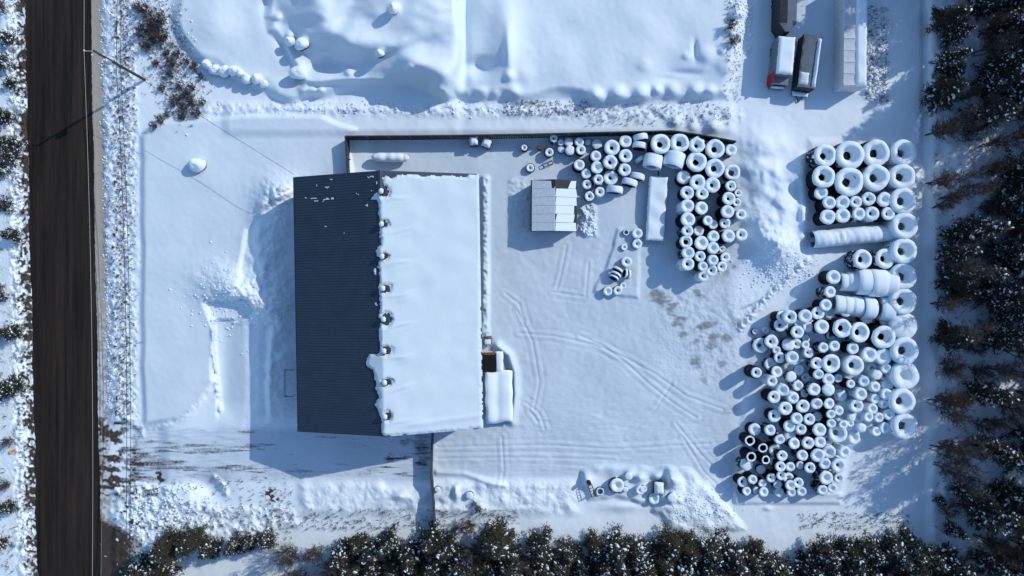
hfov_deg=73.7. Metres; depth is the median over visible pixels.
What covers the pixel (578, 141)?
tyre
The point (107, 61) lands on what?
utility pole
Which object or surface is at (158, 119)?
bare shrub
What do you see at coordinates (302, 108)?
dead weeds
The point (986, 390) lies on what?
conifer tree
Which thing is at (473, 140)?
pallet crate
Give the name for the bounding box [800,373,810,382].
tyre
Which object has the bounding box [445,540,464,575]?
evergreen tree
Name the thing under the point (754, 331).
tyre
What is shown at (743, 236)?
tyre
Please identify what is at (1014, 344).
conifer tree
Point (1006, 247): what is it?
conifer tree
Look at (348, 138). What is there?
yard fence
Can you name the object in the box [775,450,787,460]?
tyre
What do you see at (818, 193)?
tyre
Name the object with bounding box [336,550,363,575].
evergreen tree
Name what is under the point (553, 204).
shed
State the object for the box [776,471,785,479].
tyre
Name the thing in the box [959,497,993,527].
bare tree
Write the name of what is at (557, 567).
bare tree
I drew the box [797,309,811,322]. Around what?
tyre
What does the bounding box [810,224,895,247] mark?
row of tires
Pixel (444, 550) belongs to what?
evergreen tree
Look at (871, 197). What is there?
tyre
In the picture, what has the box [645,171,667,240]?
flatbed trailer
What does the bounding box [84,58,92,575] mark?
overhead line
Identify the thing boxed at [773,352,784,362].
tyre
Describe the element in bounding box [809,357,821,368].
tyre
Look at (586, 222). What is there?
snow clods
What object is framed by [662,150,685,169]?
upright tyre
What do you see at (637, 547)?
evergreen tree
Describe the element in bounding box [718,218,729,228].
tyre
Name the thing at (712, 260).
tyre
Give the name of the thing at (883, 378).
tyre
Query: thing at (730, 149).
tyre
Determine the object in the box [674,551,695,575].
evergreen tree
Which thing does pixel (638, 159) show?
upright tyre
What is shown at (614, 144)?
tyre
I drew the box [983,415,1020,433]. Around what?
bare tree
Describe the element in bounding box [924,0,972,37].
evergreen tree
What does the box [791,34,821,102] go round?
tarp trailer
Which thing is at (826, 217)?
tyre
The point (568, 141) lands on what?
tyre
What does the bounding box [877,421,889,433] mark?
tyre
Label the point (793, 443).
tyre
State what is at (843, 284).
upright tyre
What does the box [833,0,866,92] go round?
box trailer
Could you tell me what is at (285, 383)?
door railing
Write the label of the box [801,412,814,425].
tyre
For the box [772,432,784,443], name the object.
tyre
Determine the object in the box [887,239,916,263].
tyre
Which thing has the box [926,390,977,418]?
bare tree
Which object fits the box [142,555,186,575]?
evergreen tree
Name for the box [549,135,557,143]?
tyre
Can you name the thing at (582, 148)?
tyre
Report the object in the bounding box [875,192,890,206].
tyre
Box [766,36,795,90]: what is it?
box truck
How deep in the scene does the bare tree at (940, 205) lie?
84.68 m
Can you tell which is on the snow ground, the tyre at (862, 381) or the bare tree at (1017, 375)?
the bare tree at (1017, 375)
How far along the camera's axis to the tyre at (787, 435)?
86.58 m
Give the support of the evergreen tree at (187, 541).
on the snow ground
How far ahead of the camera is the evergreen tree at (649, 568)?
83.37 m
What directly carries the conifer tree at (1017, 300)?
on the snow ground
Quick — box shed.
[531,179,576,231]
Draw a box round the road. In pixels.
[24,0,100,575]
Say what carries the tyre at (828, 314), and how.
on the tyre stacks
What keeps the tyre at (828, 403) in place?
on the tyre stacks
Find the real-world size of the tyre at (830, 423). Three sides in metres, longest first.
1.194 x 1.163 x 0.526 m
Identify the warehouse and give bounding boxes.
[293,170,482,436]
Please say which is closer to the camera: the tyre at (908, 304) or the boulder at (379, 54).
the boulder at (379, 54)
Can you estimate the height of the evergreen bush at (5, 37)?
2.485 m
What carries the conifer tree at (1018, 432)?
on the snow ground
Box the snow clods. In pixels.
[98,0,891,537]
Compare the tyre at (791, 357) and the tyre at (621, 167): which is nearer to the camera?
the tyre at (791, 357)
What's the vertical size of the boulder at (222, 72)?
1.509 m
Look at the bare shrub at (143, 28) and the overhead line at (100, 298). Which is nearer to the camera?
the overhead line at (100, 298)
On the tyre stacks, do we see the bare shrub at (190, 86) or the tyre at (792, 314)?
the tyre at (792, 314)
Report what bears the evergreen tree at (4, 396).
on the snow ground
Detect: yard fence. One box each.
[344,130,735,172]
[430,433,435,530]
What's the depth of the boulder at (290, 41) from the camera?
86.20 m
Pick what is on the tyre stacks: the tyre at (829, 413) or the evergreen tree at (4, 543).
the tyre at (829, 413)
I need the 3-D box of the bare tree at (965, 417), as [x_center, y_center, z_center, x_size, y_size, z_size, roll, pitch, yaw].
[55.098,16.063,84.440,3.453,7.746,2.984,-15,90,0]
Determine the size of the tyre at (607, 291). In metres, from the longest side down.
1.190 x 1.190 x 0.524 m
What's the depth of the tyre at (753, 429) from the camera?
86.89 m
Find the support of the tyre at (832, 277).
on the tyre stacks
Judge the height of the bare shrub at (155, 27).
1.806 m
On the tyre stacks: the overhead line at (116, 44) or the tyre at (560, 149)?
the tyre at (560, 149)
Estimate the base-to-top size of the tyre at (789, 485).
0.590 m
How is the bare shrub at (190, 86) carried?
on the snow ground
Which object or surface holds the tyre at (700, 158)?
on the tyre stacks
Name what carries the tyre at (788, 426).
on the tyre stacks
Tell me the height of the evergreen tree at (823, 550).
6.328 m
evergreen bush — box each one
[0,27,19,50]
[0,50,14,72]
[0,160,13,180]
[0,193,15,214]
[0,282,11,302]
[1,74,18,95]
[935,223,959,244]
[943,479,967,499]
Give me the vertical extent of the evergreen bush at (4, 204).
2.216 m
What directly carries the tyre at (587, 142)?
on the tyre stacks
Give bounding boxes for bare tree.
[0,0,8,14]
[0,436,17,449]
[0,477,11,493]
[265,539,302,571]
[278,567,309,575]
[299,542,328,565]
[309,551,355,575]
[456,515,478,537]
[459,540,486,575]
[513,546,536,575]
[545,552,575,575]
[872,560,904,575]
[925,108,978,140]
[925,166,978,191]
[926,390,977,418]
[929,438,985,468]
[930,294,971,313]
[930,550,956,575]
[932,192,961,214]
[933,456,988,482]
[934,102,989,138]
[934,385,974,413]
[937,434,1001,465]
[938,182,999,202]
[938,350,969,383]
[938,500,965,520]
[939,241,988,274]
[940,409,973,434]
[942,365,967,383]
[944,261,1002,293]
[947,319,1000,351]
[950,467,998,504]
[952,455,974,468]
[953,84,986,104]
[955,118,984,144]
[956,388,975,410]
[958,162,1002,195]
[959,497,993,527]
[960,99,1010,133]
[963,341,987,356]
[963,485,984,502]
[970,357,999,385]
[971,28,1023,56]
[971,246,994,260]
[972,418,1000,437]
[972,533,1023,570]
[975,91,1023,111]
[975,198,1007,216]
[977,8,1023,41]
[978,129,1023,154]
[978,551,1023,570]
[979,157,1023,174]
[981,163,1018,177]
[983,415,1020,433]
[986,359,1023,383]
[989,537,1023,570]
[995,392,1023,425]
[1002,477,1022,509]
[1005,122,1023,151]
[1005,348,1023,364]
[1009,105,1023,129]
[1009,370,1023,389]
[1009,536,1023,551]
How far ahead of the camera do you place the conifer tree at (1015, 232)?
84.23 m
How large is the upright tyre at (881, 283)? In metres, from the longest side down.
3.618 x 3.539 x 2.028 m
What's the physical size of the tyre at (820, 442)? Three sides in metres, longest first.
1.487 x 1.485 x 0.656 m
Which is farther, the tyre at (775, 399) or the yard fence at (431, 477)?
the yard fence at (431, 477)
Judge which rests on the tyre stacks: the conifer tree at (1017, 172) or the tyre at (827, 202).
the tyre at (827, 202)
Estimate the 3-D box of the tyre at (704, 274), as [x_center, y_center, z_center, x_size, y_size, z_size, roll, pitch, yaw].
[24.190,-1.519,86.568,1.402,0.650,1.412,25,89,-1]
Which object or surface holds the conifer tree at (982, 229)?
on the snow ground
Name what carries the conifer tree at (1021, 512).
on the snow ground
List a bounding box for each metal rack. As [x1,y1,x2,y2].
[145,487,159,495]
[588,483,595,496]
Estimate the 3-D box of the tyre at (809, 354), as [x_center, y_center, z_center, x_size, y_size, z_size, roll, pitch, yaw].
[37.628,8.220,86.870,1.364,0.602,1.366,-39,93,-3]
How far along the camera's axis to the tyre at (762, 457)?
85.73 m
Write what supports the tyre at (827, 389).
on the tyre stacks
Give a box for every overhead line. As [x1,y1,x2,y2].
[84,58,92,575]
[92,63,101,546]
[113,61,292,173]
[116,28,116,61]
[116,65,126,574]
[120,65,130,568]
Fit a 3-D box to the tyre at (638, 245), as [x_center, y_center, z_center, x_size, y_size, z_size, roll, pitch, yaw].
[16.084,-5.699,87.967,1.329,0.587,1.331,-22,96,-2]
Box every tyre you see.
[434,486,440,491]
[466,491,473,498]
[521,144,527,151]
[526,163,534,172]
[544,147,553,157]
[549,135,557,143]
[557,139,563,145]
[557,146,564,153]
[564,138,572,146]
[565,146,574,155]
[573,137,583,146]
[573,158,585,171]
[576,145,585,154]
[581,169,590,178]
[582,180,591,189]
[584,139,590,145]
[584,191,594,200]
[589,150,600,161]
[590,161,602,173]
[591,139,601,149]
[592,174,603,185]
[594,187,604,196]
[596,487,603,495]
[602,155,618,170]
[603,171,617,184]
[603,287,611,295]
[604,140,619,154]
[606,185,622,193]
[608,477,624,493]
[609,274,618,280]
[610,271,620,277]
[612,266,622,273]
[613,286,621,294]
[617,163,630,176]
[618,135,631,147]
[618,149,631,162]
[620,283,625,288]
[621,177,637,187]
[621,244,627,250]
[621,257,631,266]
[622,269,627,277]
[625,472,631,479]
[626,270,630,279]
[629,172,644,180]
[631,239,641,248]
[632,141,646,150]
[632,228,642,238]
[633,133,647,140]
[634,154,643,163]
[635,485,644,494]
[640,485,646,492]
[642,152,662,170]
[648,493,659,503]
[649,134,669,154]
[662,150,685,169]
[667,492,676,502]
[670,134,688,151]
[676,171,689,184]
[679,199,693,212]
[679,236,691,247]
[680,186,694,199]
[680,212,694,225]
[680,258,693,270]
[681,226,692,236]
[681,247,693,258]
[685,152,706,172]
[688,136,705,152]
[688,174,704,190]
[693,226,703,236]
[693,236,707,249]
[693,250,705,261]
[694,201,707,214]
[695,188,708,200]
[697,261,707,270]
[697,271,708,280]
[702,216,712,225]
[703,158,724,177]
[704,139,724,158]
[704,177,719,192]
[706,230,719,241]
[706,242,718,253]
[706,255,718,265]
[706,265,716,275]
[708,220,717,228]
[716,261,726,271]
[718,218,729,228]
[719,245,725,251]
[719,252,729,261]
[720,205,733,218]
[721,192,734,204]
[721,230,734,242]
[723,165,739,180]
[724,144,736,156]
[724,180,736,192]
[732,198,740,206]
[733,188,741,197]
[734,209,745,219]
[734,229,746,240]
[736,476,747,486]
[739,457,752,470]
[741,486,750,495]
[743,435,754,445]
[745,451,755,461]
[747,423,760,435]
[747,474,756,484]
[748,366,761,378]
[751,328,757,334]
[751,338,767,352]
[752,486,757,493]
[755,464,765,473]
[756,442,767,452]
[757,478,766,486]
[758,486,767,496]
[760,455,769,463]
[761,327,768,333]
[763,334,777,348]
[763,358,776,369]
[763,424,774,435]
[765,375,776,386]
[765,471,775,481]
[766,390,779,402]
[766,409,780,421]
[767,442,780,455]
[769,366,782,377]
[769,455,777,464]
[771,346,781,353]
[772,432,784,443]
[772,479,781,488]
[773,320,786,331]
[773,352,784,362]
[773,488,783,496]
[774,461,785,471]
[775,311,783,321]
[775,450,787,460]
[776,383,788,395]
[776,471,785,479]
[777,401,791,414]
[780,338,794,350]
[782,310,796,323]
[782,420,795,431]
[782,431,795,441]
[783,472,793,481]
[784,351,798,363]
[784,371,795,381]
[784,479,794,490]
[785,391,798,403]
[785,461,794,470]
[786,489,795,496]
[787,437,799,448]
[789,326,803,338]
[790,412,802,423]
[791,379,803,390]
[792,339,800,348]
[792,477,803,487]
[793,319,802,326]
[793,365,803,374]
[794,399,809,412]
[794,423,806,434]
[794,461,803,469]
[796,449,807,460]
[796,486,806,495]
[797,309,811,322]
[799,389,807,397]
[800,334,809,341]
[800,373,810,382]
[800,436,813,448]
[801,340,809,348]
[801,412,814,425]
[802,322,812,331]
[802,348,813,357]
[803,461,814,472]
[806,383,819,395]
[809,166,834,187]
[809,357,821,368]
[809,397,822,408]
[809,447,824,461]
[810,144,835,166]
[810,307,824,319]
[811,369,823,379]
[811,411,821,421]
[811,423,825,436]
[812,187,827,199]
[812,319,828,333]
[813,436,825,447]
[815,484,827,495]
[816,341,828,352]
[816,469,832,484]
[817,457,830,468]
[818,210,834,224]
[818,299,831,310]
[820,196,835,209]
[820,353,839,372]
[820,384,834,395]
[821,373,834,383]
[821,444,835,457]
[822,286,835,297]
[822,397,833,408]
[822,434,832,444]
[823,308,834,319]
[824,270,840,283]
[824,409,834,418]
[825,332,834,339]
[825,419,835,427]
[825,424,846,442]
[826,483,836,492]
[828,340,839,350]
[830,295,845,313]
[830,319,851,337]
[830,457,845,472]
[831,168,862,196]
[832,388,846,401]
[832,405,842,415]
[833,141,863,169]
[833,373,842,382]
[833,473,843,482]
[834,209,849,222]
[835,195,849,208]
[836,273,849,290]
[837,420,847,429]
[837,445,850,457]
[839,313,849,316]
[840,355,863,375]
[844,296,854,315]
[844,379,854,388]
[845,272,859,291]
[845,342,858,353]
[846,251,861,269]
[846,413,855,420]
[846,431,860,443]
[847,322,869,342]
[847,420,853,426]
[848,399,863,412]
[849,195,861,207]
[849,207,864,221]
[849,249,871,268]
[851,296,865,316]
[852,387,866,400]
[852,411,862,422]
[854,269,873,294]
[855,423,865,431]
[857,376,868,386]
[858,297,878,319]
[858,318,872,323]
[859,347,876,361]
[861,164,889,191]
[861,192,875,205]
[862,139,889,165]
[862,412,872,421]
[864,206,878,220]
[865,269,889,296]
[865,363,877,370]
[865,403,877,413]
[868,325,895,348]
[868,381,879,391]
[868,393,879,403]
[870,369,881,379]
[870,426,880,435]
[872,249,893,268]
[873,412,883,421]
[874,348,891,364]
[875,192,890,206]
[875,297,896,321]
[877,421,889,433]
[878,206,894,221]
[878,321,886,325]
[878,399,887,408]
[879,364,890,372]
[879,388,890,399]
[880,372,886,379]
[880,380,889,388]
[882,408,894,420]
[883,270,899,296]
[886,213,917,238]
[886,337,918,364]
[886,363,918,388]
[887,164,914,189]
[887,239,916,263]
[887,289,916,314]
[887,313,917,337]
[887,388,915,414]
[887,413,917,439]
[888,139,915,165]
[888,188,916,214]
[888,264,916,288]
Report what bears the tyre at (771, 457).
on the tyre stacks
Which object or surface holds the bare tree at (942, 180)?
on the snow ground
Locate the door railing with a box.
[284,369,294,396]
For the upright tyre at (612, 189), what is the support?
on the snow ground
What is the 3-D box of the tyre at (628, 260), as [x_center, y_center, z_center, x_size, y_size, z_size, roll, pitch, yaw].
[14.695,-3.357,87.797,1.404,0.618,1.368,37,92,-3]
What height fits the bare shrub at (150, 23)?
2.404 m
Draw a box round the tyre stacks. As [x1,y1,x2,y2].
[435,138,904,494]
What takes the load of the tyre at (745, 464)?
on the tyre stacks
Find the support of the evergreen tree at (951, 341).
on the snow ground
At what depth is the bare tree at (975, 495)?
85.02 m
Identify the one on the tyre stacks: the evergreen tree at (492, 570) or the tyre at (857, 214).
the tyre at (857, 214)
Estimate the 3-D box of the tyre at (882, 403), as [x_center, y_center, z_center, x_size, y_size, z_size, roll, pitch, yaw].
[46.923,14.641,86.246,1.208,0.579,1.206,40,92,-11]
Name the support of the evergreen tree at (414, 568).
on the snow ground
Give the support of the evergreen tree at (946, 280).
on the snow ground
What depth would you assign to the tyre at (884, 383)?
86.64 m
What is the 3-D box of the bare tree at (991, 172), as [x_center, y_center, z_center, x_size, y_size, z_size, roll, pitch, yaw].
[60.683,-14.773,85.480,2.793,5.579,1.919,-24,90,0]
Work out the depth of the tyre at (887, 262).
85.72 m
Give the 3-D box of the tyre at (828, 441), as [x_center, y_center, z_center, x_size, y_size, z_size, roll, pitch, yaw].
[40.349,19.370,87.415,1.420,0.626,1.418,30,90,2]
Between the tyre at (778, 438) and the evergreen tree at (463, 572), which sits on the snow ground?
the evergreen tree at (463, 572)
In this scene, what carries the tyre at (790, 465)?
on the tyre stacks
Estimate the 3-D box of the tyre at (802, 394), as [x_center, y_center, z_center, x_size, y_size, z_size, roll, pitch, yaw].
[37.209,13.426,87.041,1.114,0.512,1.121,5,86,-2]
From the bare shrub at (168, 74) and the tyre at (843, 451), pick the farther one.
the bare shrub at (168, 74)
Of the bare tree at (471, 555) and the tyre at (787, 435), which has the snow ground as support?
the bare tree at (471, 555)
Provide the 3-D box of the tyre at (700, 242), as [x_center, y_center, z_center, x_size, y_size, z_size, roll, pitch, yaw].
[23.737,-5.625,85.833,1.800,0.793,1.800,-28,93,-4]
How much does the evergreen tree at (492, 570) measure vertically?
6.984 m
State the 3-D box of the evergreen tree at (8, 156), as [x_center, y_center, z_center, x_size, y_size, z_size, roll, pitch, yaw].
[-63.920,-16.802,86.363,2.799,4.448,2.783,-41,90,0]
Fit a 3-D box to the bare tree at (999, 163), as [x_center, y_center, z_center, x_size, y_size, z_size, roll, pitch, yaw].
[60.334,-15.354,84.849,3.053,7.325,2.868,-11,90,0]
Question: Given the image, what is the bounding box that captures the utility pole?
[83,50,145,80]
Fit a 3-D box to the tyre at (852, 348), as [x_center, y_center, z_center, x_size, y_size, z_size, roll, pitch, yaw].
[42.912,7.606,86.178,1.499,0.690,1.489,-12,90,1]
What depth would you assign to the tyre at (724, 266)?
86.54 m
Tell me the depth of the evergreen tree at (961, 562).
84.77 m
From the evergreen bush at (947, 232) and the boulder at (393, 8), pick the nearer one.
the boulder at (393, 8)
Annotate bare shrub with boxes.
[131,0,139,9]
[131,23,148,38]
[135,1,152,14]
[139,39,150,52]
[140,12,157,27]
[145,31,157,45]
[148,22,162,33]
[148,121,156,129]
[151,31,167,43]
[151,58,158,66]
[153,11,166,25]
[153,113,164,123]
[164,69,172,78]
[165,55,176,68]
[168,96,178,106]
[170,48,180,56]
[176,104,186,114]
[177,111,185,121]
[178,88,189,98]
[181,56,189,64]
[184,94,198,106]
[186,60,197,69]
[186,82,195,91]
[188,106,202,116]
[474,504,481,513]
[724,17,738,28]
[729,35,740,46]
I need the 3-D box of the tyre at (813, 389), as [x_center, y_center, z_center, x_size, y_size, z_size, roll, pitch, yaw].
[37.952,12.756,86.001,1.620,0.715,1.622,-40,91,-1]
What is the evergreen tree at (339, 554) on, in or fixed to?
on the snow ground
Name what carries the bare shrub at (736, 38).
on the snow ground
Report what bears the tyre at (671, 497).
on the tyre stacks
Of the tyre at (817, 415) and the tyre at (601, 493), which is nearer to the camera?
the tyre at (817, 415)
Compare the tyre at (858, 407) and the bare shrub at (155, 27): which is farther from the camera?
the bare shrub at (155, 27)
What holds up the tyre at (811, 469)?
on the tyre stacks
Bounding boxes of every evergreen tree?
[0,107,19,125]
[0,133,30,155]
[0,149,22,168]
[0,226,23,242]
[0,321,27,341]
[0,371,29,395]
[0,376,18,402]
[0,499,19,514]
[0,535,14,550]
[123,550,155,575]
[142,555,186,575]
[146,524,188,565]
[172,521,209,558]
[196,534,224,560]
[220,531,246,556]
[239,530,260,552]
[256,527,279,550]
[328,535,356,570]
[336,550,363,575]
[346,531,370,555]
[356,552,388,575]
[358,532,381,564]
[376,522,402,555]
[377,549,401,575]
[394,534,422,572]
[401,546,422,575]
[416,553,444,575]
[417,517,442,557]
[432,526,462,564]
[439,554,453,575]
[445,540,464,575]
[454,539,485,575]
[473,516,520,562]
[477,556,500,575]
[494,540,535,575]
[497,543,531,575]
[523,522,554,563]
[528,543,557,575]
[550,549,574,575]
[555,535,582,565]
[571,548,593,575]
[580,527,604,555]
[587,550,615,575]
[600,521,629,571]
[610,555,633,575]
[614,532,651,567]
[628,547,658,575]
[648,538,677,575]
[650,521,684,561]
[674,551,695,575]
[676,528,704,566]
[693,529,724,569]
[693,548,717,575]
[702,544,731,575]
[716,527,748,574]
[724,544,751,575]
[740,542,765,575]
[744,534,765,558]
[745,562,767,575]
[756,546,778,575]
[764,553,790,575]
[770,551,796,575]
[790,545,823,575]
[792,545,824,575]
[805,533,841,569]
[807,546,844,575]
[829,529,867,571]
[835,538,868,575]
[849,530,886,566]
[863,556,882,575]
[870,529,915,573]
[881,522,931,570]
[893,551,931,575]
[914,537,948,574]
[919,74,969,117]
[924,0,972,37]
[926,315,973,355]
[931,263,978,295]
[932,494,948,506]
[934,539,973,575]
[936,61,967,82]
[941,283,980,306]
[942,517,968,540]
[946,550,980,575]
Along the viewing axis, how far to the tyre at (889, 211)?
85.62 m
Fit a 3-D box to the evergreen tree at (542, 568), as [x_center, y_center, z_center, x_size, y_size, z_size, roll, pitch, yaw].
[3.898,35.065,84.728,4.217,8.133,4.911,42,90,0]
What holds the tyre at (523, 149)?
on the tyre stacks
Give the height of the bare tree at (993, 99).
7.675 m
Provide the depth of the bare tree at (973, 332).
81.72 m
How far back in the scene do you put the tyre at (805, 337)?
87.23 m
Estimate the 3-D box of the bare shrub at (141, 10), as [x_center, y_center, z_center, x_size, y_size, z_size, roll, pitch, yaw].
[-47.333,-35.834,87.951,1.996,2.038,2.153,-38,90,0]
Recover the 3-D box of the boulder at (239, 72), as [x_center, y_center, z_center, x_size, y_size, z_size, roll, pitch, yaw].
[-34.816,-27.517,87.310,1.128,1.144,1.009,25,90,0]
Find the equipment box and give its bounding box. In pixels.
[482,351,503,371]
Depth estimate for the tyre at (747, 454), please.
85.58 m
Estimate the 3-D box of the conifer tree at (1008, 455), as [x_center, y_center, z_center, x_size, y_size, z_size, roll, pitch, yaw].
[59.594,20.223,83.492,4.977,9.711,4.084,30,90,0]
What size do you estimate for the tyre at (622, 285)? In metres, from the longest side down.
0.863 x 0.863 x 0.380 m
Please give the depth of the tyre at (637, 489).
87.08 m
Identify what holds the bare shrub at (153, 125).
on the snow ground
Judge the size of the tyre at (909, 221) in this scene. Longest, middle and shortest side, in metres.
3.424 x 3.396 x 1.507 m
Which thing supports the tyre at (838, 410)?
on the tyre stacks
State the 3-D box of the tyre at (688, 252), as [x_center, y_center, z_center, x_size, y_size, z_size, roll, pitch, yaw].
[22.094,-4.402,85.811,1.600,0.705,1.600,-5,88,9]
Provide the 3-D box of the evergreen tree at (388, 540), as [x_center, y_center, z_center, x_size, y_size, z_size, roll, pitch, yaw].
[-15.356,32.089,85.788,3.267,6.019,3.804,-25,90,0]
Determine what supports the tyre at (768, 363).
on the tyre stacks
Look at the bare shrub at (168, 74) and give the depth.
87.98 m
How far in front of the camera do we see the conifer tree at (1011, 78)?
83.05 m
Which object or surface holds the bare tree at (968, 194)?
on the snow ground
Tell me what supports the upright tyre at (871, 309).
on the snow ground
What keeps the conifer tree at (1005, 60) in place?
on the snow ground
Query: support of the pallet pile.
on the snow ground
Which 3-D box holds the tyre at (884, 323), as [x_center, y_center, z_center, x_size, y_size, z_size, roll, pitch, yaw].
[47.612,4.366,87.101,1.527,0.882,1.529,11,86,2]
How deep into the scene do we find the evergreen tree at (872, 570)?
83.89 m
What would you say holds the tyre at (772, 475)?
on the tyre stacks
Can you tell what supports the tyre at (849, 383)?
on the tyre stacks
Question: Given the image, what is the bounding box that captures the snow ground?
[0,0,1023,575]
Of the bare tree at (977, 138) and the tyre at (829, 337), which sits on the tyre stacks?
the tyre at (829, 337)
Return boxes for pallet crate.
[469,136,477,146]
[481,137,491,149]
[653,480,663,494]
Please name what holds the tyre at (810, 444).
on the tyre stacks
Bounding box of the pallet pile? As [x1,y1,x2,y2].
[483,336,491,344]
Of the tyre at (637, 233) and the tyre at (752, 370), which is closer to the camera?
the tyre at (752, 370)
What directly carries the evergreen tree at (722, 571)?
on the snow ground
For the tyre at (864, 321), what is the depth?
86.94 m
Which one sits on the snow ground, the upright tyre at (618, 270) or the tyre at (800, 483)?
the upright tyre at (618, 270)
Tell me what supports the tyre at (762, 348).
on the tyre stacks
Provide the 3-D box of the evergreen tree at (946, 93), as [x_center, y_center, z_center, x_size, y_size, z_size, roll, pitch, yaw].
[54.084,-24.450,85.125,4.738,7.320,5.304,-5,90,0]
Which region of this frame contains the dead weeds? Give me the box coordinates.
[0,0,985,575]
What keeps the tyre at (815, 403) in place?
on the tyre stacks
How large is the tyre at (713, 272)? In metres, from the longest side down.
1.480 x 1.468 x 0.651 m
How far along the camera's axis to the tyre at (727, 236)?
85.47 m
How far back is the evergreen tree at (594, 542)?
86.41 m
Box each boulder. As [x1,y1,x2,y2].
[188,158,206,172]
[201,59,211,69]
[208,64,219,75]
[218,65,229,77]
[227,65,238,76]
[236,68,243,77]
[241,73,252,84]
[251,74,262,84]
[259,79,267,88]
[284,36,295,46]
[289,65,306,79]
[294,37,309,51]
[375,49,384,58]
[389,2,398,14]
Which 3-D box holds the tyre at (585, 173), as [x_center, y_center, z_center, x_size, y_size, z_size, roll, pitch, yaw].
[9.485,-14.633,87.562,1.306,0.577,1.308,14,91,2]
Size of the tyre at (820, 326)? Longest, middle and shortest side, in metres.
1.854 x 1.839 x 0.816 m
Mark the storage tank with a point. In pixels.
(390, 157)
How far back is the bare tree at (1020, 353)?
85.17 m
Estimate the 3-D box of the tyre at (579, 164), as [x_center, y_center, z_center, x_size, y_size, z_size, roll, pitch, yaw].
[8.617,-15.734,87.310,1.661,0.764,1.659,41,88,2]
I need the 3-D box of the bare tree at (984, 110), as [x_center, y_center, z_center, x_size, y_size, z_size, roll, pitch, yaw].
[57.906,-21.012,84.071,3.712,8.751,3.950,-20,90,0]
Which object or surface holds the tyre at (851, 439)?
on the tyre stacks
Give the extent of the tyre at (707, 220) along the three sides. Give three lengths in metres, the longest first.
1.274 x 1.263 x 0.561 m
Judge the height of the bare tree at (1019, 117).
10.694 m
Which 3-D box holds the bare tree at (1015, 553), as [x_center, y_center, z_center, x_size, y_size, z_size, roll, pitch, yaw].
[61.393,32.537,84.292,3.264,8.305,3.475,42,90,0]
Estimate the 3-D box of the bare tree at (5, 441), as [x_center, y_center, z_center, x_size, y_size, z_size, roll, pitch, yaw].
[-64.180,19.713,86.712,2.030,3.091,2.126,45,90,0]
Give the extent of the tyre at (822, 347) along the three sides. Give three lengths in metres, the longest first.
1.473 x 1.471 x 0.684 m
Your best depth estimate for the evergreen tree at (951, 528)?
86.11 m
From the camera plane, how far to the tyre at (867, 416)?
86.02 m
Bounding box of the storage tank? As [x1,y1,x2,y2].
[372,153,408,161]
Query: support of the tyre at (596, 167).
on the tyre stacks
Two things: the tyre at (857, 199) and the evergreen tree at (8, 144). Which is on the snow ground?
the evergreen tree at (8, 144)
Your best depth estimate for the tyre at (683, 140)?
85.83 m
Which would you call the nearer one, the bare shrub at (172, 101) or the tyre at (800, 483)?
the tyre at (800, 483)
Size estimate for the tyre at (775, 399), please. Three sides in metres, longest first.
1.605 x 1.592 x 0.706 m
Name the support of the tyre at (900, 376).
on the tyre stacks
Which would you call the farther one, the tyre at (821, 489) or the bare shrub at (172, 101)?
the bare shrub at (172, 101)
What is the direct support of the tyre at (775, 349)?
on the tyre stacks
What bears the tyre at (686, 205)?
on the tyre stacks
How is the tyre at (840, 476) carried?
on the tyre stacks
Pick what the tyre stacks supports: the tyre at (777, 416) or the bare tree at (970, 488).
the tyre at (777, 416)
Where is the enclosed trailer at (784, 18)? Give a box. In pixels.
[771,0,796,38]
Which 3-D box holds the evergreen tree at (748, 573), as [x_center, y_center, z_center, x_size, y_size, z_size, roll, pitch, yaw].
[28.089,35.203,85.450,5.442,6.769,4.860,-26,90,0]
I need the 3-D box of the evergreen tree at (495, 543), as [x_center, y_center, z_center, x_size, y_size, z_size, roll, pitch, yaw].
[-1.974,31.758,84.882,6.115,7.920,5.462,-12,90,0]
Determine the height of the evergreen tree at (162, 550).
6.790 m
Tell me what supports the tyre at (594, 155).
on the tyre stacks
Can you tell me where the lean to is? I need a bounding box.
[485,370,512,423]
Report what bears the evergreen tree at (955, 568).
on the snow ground
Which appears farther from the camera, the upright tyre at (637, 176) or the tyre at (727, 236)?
the upright tyre at (637, 176)
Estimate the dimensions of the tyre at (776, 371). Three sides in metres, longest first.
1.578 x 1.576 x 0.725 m
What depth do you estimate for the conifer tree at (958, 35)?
85.38 m
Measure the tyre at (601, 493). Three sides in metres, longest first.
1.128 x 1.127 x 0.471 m
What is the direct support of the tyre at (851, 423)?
on the tyre stacks
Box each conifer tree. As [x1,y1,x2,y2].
[929,46,973,78]
[934,241,982,266]
[938,22,976,50]
[946,211,1013,246]
[950,490,1023,538]
[956,98,1023,142]
[958,430,1023,468]
[960,545,1014,575]
[961,377,1019,406]
[962,260,1009,286]
[964,59,1023,103]
[965,0,1006,23]
[969,329,1023,356]
[970,43,1023,81]
[970,287,1023,311]
[972,276,1023,305]
[977,5,1023,48]
[977,312,1023,344]
[980,234,1023,263]
[983,189,1023,217]
[983,475,1023,510]
[985,74,1023,114]
[985,535,1023,575]
[986,247,1023,283]
[986,301,1023,323]
[990,176,1023,216]
[995,0,1023,13]
[995,0,1023,48]
[995,489,1023,538]
[996,442,1023,476]
[997,306,1023,327]
[997,417,1023,448]
[998,146,1023,188]
[1000,211,1023,244]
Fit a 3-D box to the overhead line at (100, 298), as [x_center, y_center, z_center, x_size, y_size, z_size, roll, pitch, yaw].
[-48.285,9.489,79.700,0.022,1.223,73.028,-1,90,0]
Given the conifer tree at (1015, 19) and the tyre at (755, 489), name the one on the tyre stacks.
the tyre at (755, 489)
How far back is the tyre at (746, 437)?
85.98 m
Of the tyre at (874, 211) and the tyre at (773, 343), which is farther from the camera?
the tyre at (773, 343)
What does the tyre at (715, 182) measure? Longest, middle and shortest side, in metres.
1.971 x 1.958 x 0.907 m

